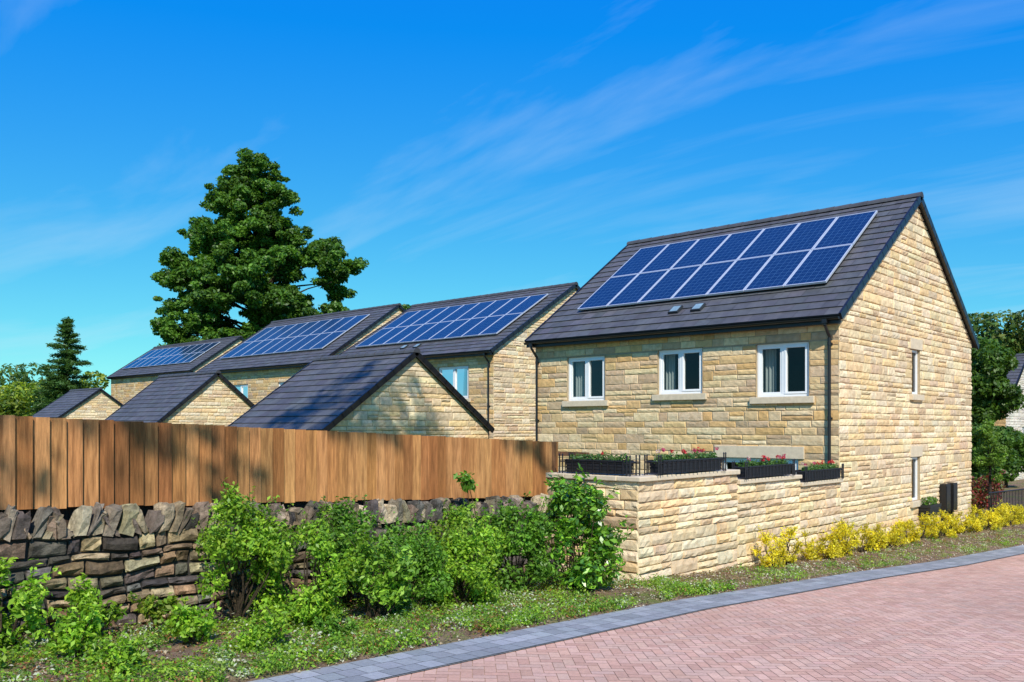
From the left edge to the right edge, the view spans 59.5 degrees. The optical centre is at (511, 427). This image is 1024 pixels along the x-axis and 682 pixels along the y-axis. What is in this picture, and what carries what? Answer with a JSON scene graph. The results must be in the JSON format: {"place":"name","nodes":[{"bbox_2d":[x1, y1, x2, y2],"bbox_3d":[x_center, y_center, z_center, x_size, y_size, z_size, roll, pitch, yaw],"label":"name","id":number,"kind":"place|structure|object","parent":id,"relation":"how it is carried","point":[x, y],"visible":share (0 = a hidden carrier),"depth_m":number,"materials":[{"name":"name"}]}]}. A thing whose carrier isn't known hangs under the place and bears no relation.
{"place":"outdoors","nodes":[
{"label":"outdoors","id":0,"kind":"place"},
{"bbox_2d":[107,337,237,377],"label":"roof tiles","id":1,"kind":"object","parent":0,"point":[165,368],"visible":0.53,"depth_m":68.00,"materials":[{"name":"tile"}]},
{"bbox_2d":[124,342,218,367],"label":"solar panel cells","id":2,"kind":"object","parent":1,"relation":"attached to","point":[149,355],"visible":1,"depth_m":70.10,"materials":[{"name":"glass"}]},
{"bbox_2d":[197,305,396,371],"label":"roof tiles","id":3,"kind":"object","parent":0,"point":[302,357],"visible":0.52,"depth_m":48.16,"materials":[{"name":"tile"}]},
{"bbox_2d":[271,303,401,322],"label":"roof ridge","id":4,"kind":"structure","parent":0,"point":[337,312],"depth_m":51.09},
{"bbox_2d":[341,285,571,355],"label":"roof tiles","id":5,"kind":"object","parent":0,"point":[465,345],"visible":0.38,"depth_m":36.22,"materials":[{"name":"tile"}]},
{"bbox_2d":[411,282,577,306],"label":"roof ridge","id":6,"kind":"structure","parent":0,"point":[528,289],"depth_m":39.43,"materials":[{"name":"tile"}]},
{"bbox_2d":[0,479,1023,681],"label":"planted verge","id":7,"kind":"structure","parent":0,"point":[1016,484],"depth_m":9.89,"materials":[{"name":"plant"}]},
{"bbox_2d":[0,557,61,654],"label":"green shrub","id":8,"kind":"object","parent":7,"relation":"on","point":[27,600],"visible":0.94,"depth_m":7.54,"materials":[{"name":"green plant"}]},
{"bbox_2d":[34,599,113,665],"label":"green shrub","id":9,"kind":"object","parent":7,"relation":"on","point":[72,636],"visible":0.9,"depth_m":7.15,"materials":[{"name":"green plant"}]},
{"bbox_2d":[64,573,127,632],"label":"green shrub","id":10,"kind":"object","parent":7,"relation":"on","point":[84,599],"visible":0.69,"depth_m":8.10,"materials":[{"name":"green plant"}]},
{"bbox_2d":[91,633,149,679],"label":"green shrub","id":11,"kind":"object","parent":7,"relation":"on","point":[133,655],"visible":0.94,"depth_m":6.81,"materials":[{"name":"green plant"}]},
{"bbox_2d":[127,591,198,636],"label":"green shrub","id":12,"kind":"object","parent":7,"relation":"on","point":[148,610],"visible":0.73,"depth_m":8.38,"materials":[{"name":"green plant"}]},
{"bbox_2d":[162,601,221,645],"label":"green shrub","id":13,"kind":"object","parent":7,"relation":"on","point":[185,622],"visible":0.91,"depth_m":7.84,"materials":[{"name":"green plant"}]},
{"bbox_2d":[186,477,294,623],"bbox_3d":[-2.717,1.253,8.944,0.986,1.554,1.095,0,0,-32],"label":"green shrub","id":14,"kind":"object","parent":7,"relation":"on","point":[254,536],"visible":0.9,"depth_m":8.80,"materials":[{"name":"green plant"}]},
{"bbox_2d":[233,605,296,652],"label":"green shrub","id":15,"kind":"object","parent":7,"relation":"on","point":[276,625],"visible":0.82,"depth_m":7.84,"materials":[{"name":"green plant"}]},
{"bbox_2d":[252,503,372,630],"bbox_3d":[-2.065,1.400,8.947,1.213,1.305,1.014,0,0,42],"label":"green shrub","id":16,"kind":"object","parent":7,"relation":"on","point":[318,603],"visible":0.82,"depth_m":8.80,"materials":[{"name":"green plant"}]},
{"bbox_2d":[312,609,358,642],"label":"green shrub","id":17,"kind":"object","parent":7,"relation":"on","point":[334,624],"visible":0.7,"depth_m":8.40,"materials":[{"name":"green plant"}]},
{"bbox_2d":[297,493,380,607],"bbox_3d":[-1.903,1.416,10.137,0.978,1.349,1.050,0,0,24],"label":"green shrub","id":18,"kind":"object","parent":7,"relation":"on","point":[339,518],"visible":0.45,"depth_m":9.97,"materials":[{"name":"green plant"}]},
{"bbox_2d":[338,523,423,620],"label":"green shrub","id":19,"kind":"object","parent":7,"relation":"on","point":[388,588],"visible":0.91,"depth_m":9.16,"materials":[{"name":"green plant"}]},
{"bbox_2d":[362,509,456,615],"bbox_3d":[-1.185,1.523,10.012,1.087,1.240,0.956,0,0,-11],"label":"green shrub","id":20,"kind":"object","parent":7,"relation":"on","point":[423,557],"visible":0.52,"depth_m":9.87,"materials":[{"name":"green plant"}]},
{"bbox_2d":[411,516,504,607],"bbox_3d":[-0.590,1.601,10.402,1.226,1.141,1.077,0,0,42],"label":"green shrub","id":21,"kind":"object","parent":7,"relation":"on","point":[466,570],"visible":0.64,"depth_m":10.34,"materials":[{"name":"green plant"}]},
{"bbox_2d":[442,470,492,572],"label":"green shrub","id":22,"kind":"object","parent":7,"relation":"on","point":[467,484],"visible":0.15,"depth_m":11.72,"materials":[{"name":"green plant"}]},
{"bbox_2d":[421,496,514,600],"bbox_3d":[-0.528,1.511,11.041,1.068,1.286,1.302,0,0,42],"label":"green shrub","id":23,"kind":"object","parent":7,"relation":"on","point":[493,539],"visible":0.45,"depth_m":10.97,"materials":[{"name":"green plant"}]},
{"bbox_2d":[0,524,1023,681],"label":"ground cover plants","id":24,"kind":"object","parent":7,"relation":"on","point":[493,623],"visible":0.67,"depth_m":8.38,"materials":[{"name":"green plant"}]},
{"bbox_2d":[473,491,561,593],"bbox_3d":[0.105,1.516,11.516,1.140,1.428,1.122,0,0,-24],"label":"green shrub","id":25,"kind":"object","parent":7,"relation":"on","point":[531,534],"visible":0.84,"depth_m":11.28,"materials":[{"name":"green plant"}]},
{"bbox_2d":[539,463,633,590],"bbox_3d":[0.893,1.345,11.769,1.138,1.752,1.504,0,0,-28],"label":"laurel shrub","id":26,"kind":"object","parent":7,"relation":"on","point":[582,504],"visible":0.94,"depth_m":11.59,"materials":[{"name":"green plant"}]},
{"bbox_2d":[750,524,792,567],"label":"yellow shrub","id":27,"kind":"object","parent":7,"relation":"on","point":[768,559],"visible":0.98,"depth_m":14.91,"materials":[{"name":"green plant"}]},
{"bbox_2d":[772,525,803,564],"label":"yellow shrub","id":28,"kind":"object","parent":7,"relation":"on","point":[790,531],"visible":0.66,"depth_m":15.33,"materials":[{"name":"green plant"}]},
{"bbox_2d":[795,528,823,560],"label":"yellow shrub","id":29,"kind":"object","parent":7,"relation":"on","point":[810,553],"visible":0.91,"depth_m":16.10,"materials":[{"name":"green plant"}]},
{"bbox_2d":[815,532,843,559],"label":"yellow shrub","id":30,"kind":"object","parent":7,"relation":"on","point":[833,550],"visible":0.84,"depth_m":16.41,"materials":[{"name":"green plant"}]},
{"bbox_2d":[823,519,861,556],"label":"yellow shrub","id":31,"kind":"object","parent":7,"relation":"on","point":[838,533],"visible":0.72,"depth_m":16.77,"materials":[{"name":"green plant"}]},
{"bbox_2d":[849,522,876,552],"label":"yellow shrub","id":32,"kind":"object","parent":7,"relation":"on","point":[868,545],"visible":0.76,"depth_m":17.73,"materials":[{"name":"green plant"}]},
{"bbox_2d":[872,522,902,548],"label":"yellow shrub","id":33,"kind":"object","parent":7,"relation":"on","point":[893,538],"visible":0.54,"depth_m":18.32,"materials":[{"name":"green plant"}]},
{"bbox_2d":[895,517,923,542],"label":"yellow shrub","id":34,"kind":"object","parent":7,"relation":"on","point":[913,538],"visible":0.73,"depth_m":19.74,"materials":[{"name":"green plant"}]},
{"bbox_2d":[905,512,939,539],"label":"yellow shrub","id":35,"kind":"object","parent":7,"relation":"on","point":[923,518],"visible":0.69,"depth_m":20.30,"materials":[{"name":"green plant"}]},
{"bbox_2d":[919,496,940,516],"bbox_3d":[10.025,1.884,21.524,0.282,0.472,0.850,0,0,42],"label":"flower planter","id":36,"kind":"object","parent":7,"relation":"on","point":[931,505],"visible":1,"depth_m":21.33,"materials":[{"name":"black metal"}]},
{"bbox_2d":[932,509,956,537],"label":"yellow shrub","id":37,"kind":"object","parent":7,"relation":"on","point":[949,519],"visible":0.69,"depth_m":20.91,"materials":[{"name":"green plant"}]},
{"bbox_2d":[940,482,957,522],"bbox_3d":[11.102,2.085,22.776,0.160,1.330,0.910,0,0,42],"label":"meter cabinet","id":38,"kind":"object","parent":7,"relation":"on","point":[949,497],"visible":0.76,"depth_m":22.55,"materials":[{"name":"black plastic"}]},
{"bbox_2d":[957,510,983,532],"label":"yellow shrub","id":39,"kind":"object","parent":7,"relation":"on","point":[976,526],"visible":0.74,"depth_m":22.26,"materials":[{"name":"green plant"}]},
{"bbox_2d":[971,479,1001,513],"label":"red leaved shrub","id":40,"kind":"object","parent":7,"relation":"on","point":[979,494],"visible":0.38,"depth_m":28.67,"materials":[{"name":"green plant"}]},
{"bbox_2d":[971,469,1005,508],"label":"red leaved shrub","id":41,"kind":"object","parent":7,"relation":"on","point":[985,482],"visible":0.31,"depth_m":30.23,"materials":[{"name":"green plant"}]},
{"bbox_2d":[981,508,1004,529],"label":"yellow shrub","id":42,"kind":"object","parent":7,"relation":"on","point":[991,520],"visible":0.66,"depth_m":22.96,"materials":[{"name":"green plant"}]},
{"bbox_2d":[988,489,1023,513],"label":"metal railing","id":43,"kind":"object","parent":7,"relation":"on","point":[1006,491],"visible":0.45,"depth_m":25.50,"materials":[{"name":"black metal"}]},
{"bbox_2d":[0,0,1023,406],"label":"sky","id":44,"kind":"structure","parent":0,"point":[455,148],"materials":[{"name":"blue"}]},
{"bbox_2d":[373,554,1023,681],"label":"road","id":45,"kind":"structure","parent":0,"point":[878,591],"depth_m":9.09,"materials":[{"name":"brick"}]},
{"bbox_2d":[249,545,1023,681],"bbox_3d":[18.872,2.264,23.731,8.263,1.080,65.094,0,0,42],"label":"paved edge","id":46,"kind":"object","parent":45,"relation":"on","point":[711,600],"visible":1,"depth_m":9.39,"materials":[{"name":"concrete"}]},
{"bbox_2d":[526,196,917,341],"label":"roof tiles","id":47,"kind":"object","parent":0,"point":[723,310],"visible":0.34,"depth_m":20.77,"materials":[{"name":"tile"}]},
{"bbox_2d":[577,210,877,310],"bbox_3d":[5.166,-4.087,22.312,6.680,2.058,2.958,0,0,42],"label":"solar panel frame","id":48,"kind":"object","parent":47,"relation":"attached to","point":[745,289],"visible":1,"depth_m":21.68,"materials":[{"name":"metal"}]},
{"bbox_2d":[580,211,875,307],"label":"solar panel cells","id":49,"kind":"object","parent":48,"relation":"in","point":[815,266],"visible":1,"depth_m":21.94,"materials":[{"name":"glass"}]},
{"bbox_2d":[579,214,876,310],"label":"solar panel rails","id":50,"kind":"object","parent":47,"relation":"on","point":[749,291],"visible":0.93,"depth_m":20.50,"materials":[{"name":"metal"}]},
{"bbox_2d":[627,192,923,244],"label":"roof ridge","id":51,"kind":"structure","parent":0,"point":[788,216],"depth_m":23.39,"materials":[{"name":"tile"}]},
{"bbox_3d":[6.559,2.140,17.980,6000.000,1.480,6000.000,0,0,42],"label":"ground","id":52,"kind":"structure","parent":0,"visible":0},
{"bbox_2d":[0,362,92,412],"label":"distant trees","id":53,"kind":"object","parent":52,"relation":"on","point":[17,375],"visible":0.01,"depth_m":110.07,"materials":[{"name":"green plant"}]},
{"bbox_2d":[0,370,109,415],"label":"distant trees","id":54,"kind":"object","parent":52,"relation":"on","point":[17,401],"visible":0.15,"depth_m":90.18,"materials":[{"name":"green plant"}]},
{"bbox_2d":[24,316,92,415],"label":"spruce tree","id":55,"kind":"object","parent":52,"relation":"on","point":[60,383],"visible":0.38,"depth_m":72.50,"materials":[{"name":"green plant"}]},
{"bbox_2d":[32,387,122,419],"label":"stone garage","id":56,"kind":"structure","parent":52,"relation":"on","point":[100,403],"depth_m":62.02,"materials":[{"name":"stone"}]},
{"bbox_2d":[112,339,241,401],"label":"house wall","id":57,"kind":"structure","parent":52,"relation":"on","point":[146,381],"depth_m":70.81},
{"bbox_2d":[111,340,242,404],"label":"wall stones","id":58,"kind":"object","parent":57,"relation":"attached to","point":[125,384],"depth_m":70.61,"materials":[{"name":"stone"}]},
{"bbox_2d":[105,370,254,425],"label":"stone garage","id":59,"kind":"structure","parent":52,"relation":"on","point":[216,397],"depth_m":38.21,"materials":[{"name":"tile"}]},
{"bbox_2d":[149,147,369,345],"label":"broadleaf tree","id":60,"kind":"object","parent":52,"relation":"on","point":[274,252],"visible":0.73,"depth_m":78.66,"materials":[{"name":"green plant"}]},
{"bbox_2d":[0,518,556,639],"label":"dry stone wall","id":61,"kind":"structure","parent":52,"relation":"on","point":[188,561],"depth_m":8.77,"materials":[{"name":"stone"}]},
{"bbox_2d":[0,493,561,638],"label":"wall stones","id":62,"kind":"object","parent":52,"relation":"on","point":[160,519],"depth_m":8.81,"materials":[{"name":"stone"}]},
{"bbox_2d":[0,415,588,527],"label":"wooden fence","id":63,"kind":"object","parent":52,"relation":"on","point":[66,467],"visible":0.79,"depth_m":9.91,"materials":[{"name":"brown wood"}]},
{"bbox_2d":[229,310,398,402],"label":"house wall","id":64,"kind":"structure","parent":52,"relation":"on","point":[287,371],"depth_m":47.54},
{"bbox_2d":[198,305,405,370],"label":"roof verge","id":65,"kind":"structure","parent":64,"relation":"on","point":[366,329],"depth_m":46.58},
{"bbox_2d":[221,363,308,372],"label":"gutter","id":66,"kind":"object","parent":65,"relation":"attached to","point":[264,368],"visible":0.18,"depth_m":47.35,"materials":[{"name":"black plastic"}]},
{"bbox_2d":[220,314,369,358],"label":"solar panel frame","id":67,"kind":"object","parent":65,"relation":"attached to","point":[294,338],"visible":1,"depth_m":49.31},
{"bbox_2d":[221,314,368,357],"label":"solar panel cells","id":68,"kind":"object","parent":67,"relation":"in","point":[329,338],"visible":1,"depth_m":49.73,"materials":[{"name":"glass"}]},
{"bbox_2d":[221,308,401,403],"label":"wall stones","id":69,"kind":"object","parent":64,"relation":"on","point":[264,380],"depth_m":47.72,"materials":[{"name":"stone"}]},
{"bbox_2d":[228,348,494,438],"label":"stone garage","id":70,"kind":"structure","parent":52,"relation":"on","point":[412,391],"depth_m":24.16,"materials":[{"name":"tile"}]},
{"bbox_2d":[428,290,575,440],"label":"house wall","id":71,"kind":"structure","parent":52,"relation":"on","point":[503,387],"depth_m":34.11,"materials":[{"name":"stone"}]},
{"bbox_2d":[442,368,466,395],"bbox_3d":[-2.216,-1.730,34.767,1.580,1.140,0.001,0,0,42],"label":"window glass","id":72,"kind":"object","parent":71,"relation":"in","point":[461,381],"visible":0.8,"depth_m":34.59,"materials":[{"name":"glass"}]},
{"bbox_2d":[339,284,579,355],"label":"roof verge","id":73,"kind":"structure","parent":71,"relation":"on","point":[531,319],"depth_m":35.04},
{"bbox_2d":[355,294,547,347],"bbox_3d":[-2.765,-4.496,38.244,8.680,1.881,3.092,0,0,42],"label":"solar panel frame","id":74,"kind":"object","parent":73,"relation":"attached to","point":[429,339],"visible":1,"depth_m":37.47,"materials":[{"name":"metal"}]},
{"bbox_2d":[357,294,545,345],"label":"solar panel cells","id":75,"kind":"object","parent":74,"relation":"in","point":[505,320],"visible":1,"depth_m":37.89,"materials":[{"name":"glass"}]},
{"bbox_2d":[424,351,493,359],"bbox_3d":[-4.393,-2.752,36.424,9.990,0.145,0.410,0,0,42],"label":"gutter","id":76,"kind":"object","parent":73,"relation":"attached to","point":[458,355],"visible":0.41,"depth_m":34.12,"materials":[{"name":"black plastic"}]},
{"bbox_2d":[429,289,576,440],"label":"wall stones","id":77,"kind":"object","parent":71,"relation":"attached to","point":[510,398],"depth_m":34.01,"materials":[{"name":"stone"}]},
{"bbox_2d":[561,476,839,578],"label":"garden wall","id":78,"kind":"structure","parent":52,"relation":"on","point":[708,524],"depth_m":14.03,"materials":[{"name":"stone"}]},
{"bbox_2d":[547,475,840,580],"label":"wall stones","id":79,"kind":"object","parent":78,"relation":"attached to","point":[682,565],"depth_m":14.07,"materials":[{"name":"stone"}]},
{"bbox_2d":[546,469,842,486],"bbox_3d":[3.530,0.895,15.889,1.845,0.398,7.167,0,0,42],"label":"wall coping","id":80,"kind":"object","parent":78,"relation":"on","point":[628,478],"depth_m":13.75,"materials":[{"name":"stone"}]},
{"bbox_2d":[559,452,639,475],"bbox_3d":[1.292,0.528,13.323,1.335,0.344,0.301,0,0,42],"label":"flower planter","id":81,"kind":"object","parent":80,"relation":"on","point":[602,464],"visible":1,"depth_m":13.17,"materials":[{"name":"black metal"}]},
{"bbox_2d":[644,447,726,475],"bbox_3d":[2.681,0.501,13.735,0.304,0.397,1.975,0,0,42],"label":"flower planter","id":82,"kind":"object","parent":80,"relation":"on","point":[684,462],"visible":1,"depth_m":13.53,"materials":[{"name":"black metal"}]},
{"bbox_2d":[731,454,794,479],"bbox_3d":[4.409,0.669,15.610,0.294,0.402,1.875,0,0,42],"label":"flower planter","id":83,"kind":"object","parent":80,"relation":"on","point":[761,468],"visible":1,"depth_m":15.40,"materials":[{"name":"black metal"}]},
{"bbox_2d":[795,460,843,482],"bbox_3d":[5.926,0.825,17.271,0.296,0.391,1.775,0,0,42],"label":"flower planter","id":84,"kind":"object","parent":80,"relation":"on","point":[821,471],"visible":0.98,"depth_m":17.12,"materials":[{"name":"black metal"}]},
{"bbox_2d":[536,213,970,545],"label":"house wall","id":85,"kind":"structure","parent":52,"relation":"on","point":[918,392],"depth_m":20.62,"materials":[{"name":"stone"}]},
{"bbox_2d":[529,343,538,440],"bbox_3d":[0.581,0.220,23.222,0.100,4.760,0.340,0,0,42],"label":"downpipe","id":86,"kind":"object","parent":85,"relation":"attached to","point":[531,345],"visible":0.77,"depth_m":23.26,"materials":[{"name":"black plastic"}]},
{"bbox_2d":[562,400,608,406],"bbox_3d":[1.832,-0.589,22.279,1.420,0.138,0.145,0,0,42],"label":"window sill","id":87,"kind":"structure","parent":85,"relation":"attached to","point":[584,403],"depth_m":22.21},
{"bbox_2d":[569,356,604,400],"bbox_3d":[1.890,-1.210,22.343,1.174,1.094,0.092,0,0,42],"label":"window frame","id":88,"kind":"object","parent":85,"relation":"attached to","point":[588,396],"visible":0.99,"depth_m":22.33,"materials":[{"name":"plastic"}]},
{"bbox_2d":[574,360,602,396],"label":"window glass","id":89,"kind":"object","parent":85,"relation":"attached to","point":[597,378],"depth_m":24.02,"materials":[{"name":"glass"}]},
{"bbox_2d":[576,361,583,396],"bbox_3d":[2.016,-1.210,22.480,1.080,1.060,0.060,0,0,42],"label":"window curtain","id":90,"kind":"object","parent":89,"relation":"hanging from","point":[579,379],"depth_m":22.74,"materials":[{"name":"fabric"}]},
{"bbox_2d":[652,393,706,400],"bbox_3d":[3.826,-0.689,20.459,1.420,0.138,0.145,0,0,42],"label":"window sill","id":91,"kind":"structure","parent":85,"relation":"attached to","point":[696,396],"depth_m":20.36,"materials":[{"name":"stone"}]},
{"bbox_2d":[659,348,701,394],"bbox_3d":[3.884,-1.275,20.522,1.174,1.024,0.092,0,0,42],"label":"window frame","id":92,"kind":"object","parent":85,"relation":"attached to","point":[682,353],"visible":0.99,"depth_m":20.50,"materials":[{"name":"plastic"}]},
{"bbox_2d":[665,353,698,389],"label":"window glass","id":93,"kind":"object","parent":85,"relation":"attached to","point":[692,370],"depth_m":22.10,"materials":[{"name":"glass"}]},
{"bbox_2d":[666,354,674,389],"bbox_3d":[4.010,-1.275,20.660,1.080,0.990,0.060,0,0,42],"label":"window curtain","id":94,"kind":"object","parent":93,"relation":"hanging from","point":[670,372],"depth_m":20.94,"materials":[{"name":"fabric"}]},
{"bbox_2d":[524,196,979,348],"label":"roof verge","id":95,"kind":"structure","parent":85,"relation":"on","point":[919,202],"depth_m":21.60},
{"bbox_2d":[524,316,840,347],"bbox_3d":[3.496,-2.143,20.594,8.290,0.145,0.410,0,0,42],"label":"gutter","id":96,"kind":"object","parent":95,"relation":"attached to","point":[731,328],"visible":1,"depth_m":19.96,"materials":[{"name":"black plastic"}]},
{"bbox_2d":[715,445,804,458],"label":"lintel","id":97,"kind":"structure","parent":85,"relation":"attached to","point":[772,452],"depth_m":19.09,"materials":[{"name":"stone"}]},
{"bbox_2d":[749,396,814,403],"bbox_3d":[5.657,-0.569,18.786,1.420,0.138,0.145,0,0,42],"label":"window sill","id":98,"kind":"structure","parent":85,"relation":"attached to","point":[779,400],"depth_m":18.72,"materials":[{"name":"stone"}]},
{"bbox_2d":[757,341,808,396],"bbox_3d":[5.716,-1.205,18.850,1.174,1.124,0.092,0,0,42],"label":"window frame","id":99,"kind":"object","parent":85,"relation":"attached to","point":[783,348],"visible":1,"depth_m":18.82,"materials":[{"name":"plastic"}]},
{"bbox_2d":[763,347,804,391],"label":"window glass","id":100,"kind":"object","parent":85,"relation":"attached to","point":[796,369],"depth_m":20.30,"materials":[{"name":"glass"}]},
{"bbox_2d":[765,349,775,391],"bbox_3d":[5.841,-1.205,18.988,1.080,1.090,0.060,0,0,42],"label":"window curtain","id":101,"kind":"object","parent":100,"relation":"hanging from","point":[770,370],"depth_m":19.25,"materials":[{"name":"fabric"}]},
{"bbox_2d":[822,319,832,462],"bbox_3d":[6.326,0.220,17.976,0.100,4.760,0.340,0,0,42],"label":"downpipe","id":102,"kind":"object","parent":85,"relation":"attached to","point":[829,344],"visible":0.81,"depth_m":18.02,"materials":[{"name":"black plastic"}]},
{"bbox_2d":[909,337,923,400],"bbox_3d":[9.576,-1.370,21.265,0.145,1.460,0.820,0,0,42],"label":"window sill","id":103,"kind":"structure","parent":85,"relation":"attached to","point":[916,344],"depth_m":21.17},
{"bbox_2d":[536,207,971,548],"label":"wall stones","id":104,"kind":"object","parent":52,"relation":"on","point":[571,440],"depth_m":20.46,"materials":[{"name":"stone"}]},
{"bbox_2d":[971,418,1007,511],"bbox_3d":[15.192,1.352,28.458,1.056,3.295,1.100,0,0,42],"label":"broadleaf tree","id":105,"kind":"object","parent":52,"relation":"on","point":[983,434],"visible":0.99,"depth_m":28.38,"materials":[{"name":"green plant"}]},
{"bbox_2d":[968,309,1023,353],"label":"distant trees","id":106,"kind":"object","parent":52,"relation":"on","point":[1013,339],"visible":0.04,"depth_m":52.72,"materials":[{"name":"green plant"}]},
{"bbox_2d":[971,422,1021,489],"bbox_3d":[20.206,1.383,38.940,3.527,3.233,3.243,0,0,42],"label":"broadleaf tree","id":107,"kind":"object","parent":52,"relation":"on","point":[1008,438],"visible":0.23,"depth_m":37.84,"materials":[{"name":"green plant"}]},
{"bbox_2d":[971,336,1023,424],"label":"broadleaf tree","id":108,"kind":"object","parent":52,"relation":"on","point":[994,395],"visible":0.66,"depth_m":41.16,"materials":[{"name":"green plant"}]},
{"bbox_2d":[994,379,1023,479],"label":"house wall","id":109,"kind":"structure","parent":52,"relation":"on","point":[1004,423],"depth_m":46.92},
{"bbox_2d":[971,370,1023,479],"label":"wall stones","id":110,"kind":"object","parent":109,"relation":"on","point":[1014,421],"depth_m":47.14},
{"bbox_2d":[996,426,1023,487],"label":"broadleaf tree","id":111,"kind":"object","parent":52,"relation":"on","point":[1019,448],"visible":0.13,"depth_m":40.54,"materials":[{"name":"green plant"}]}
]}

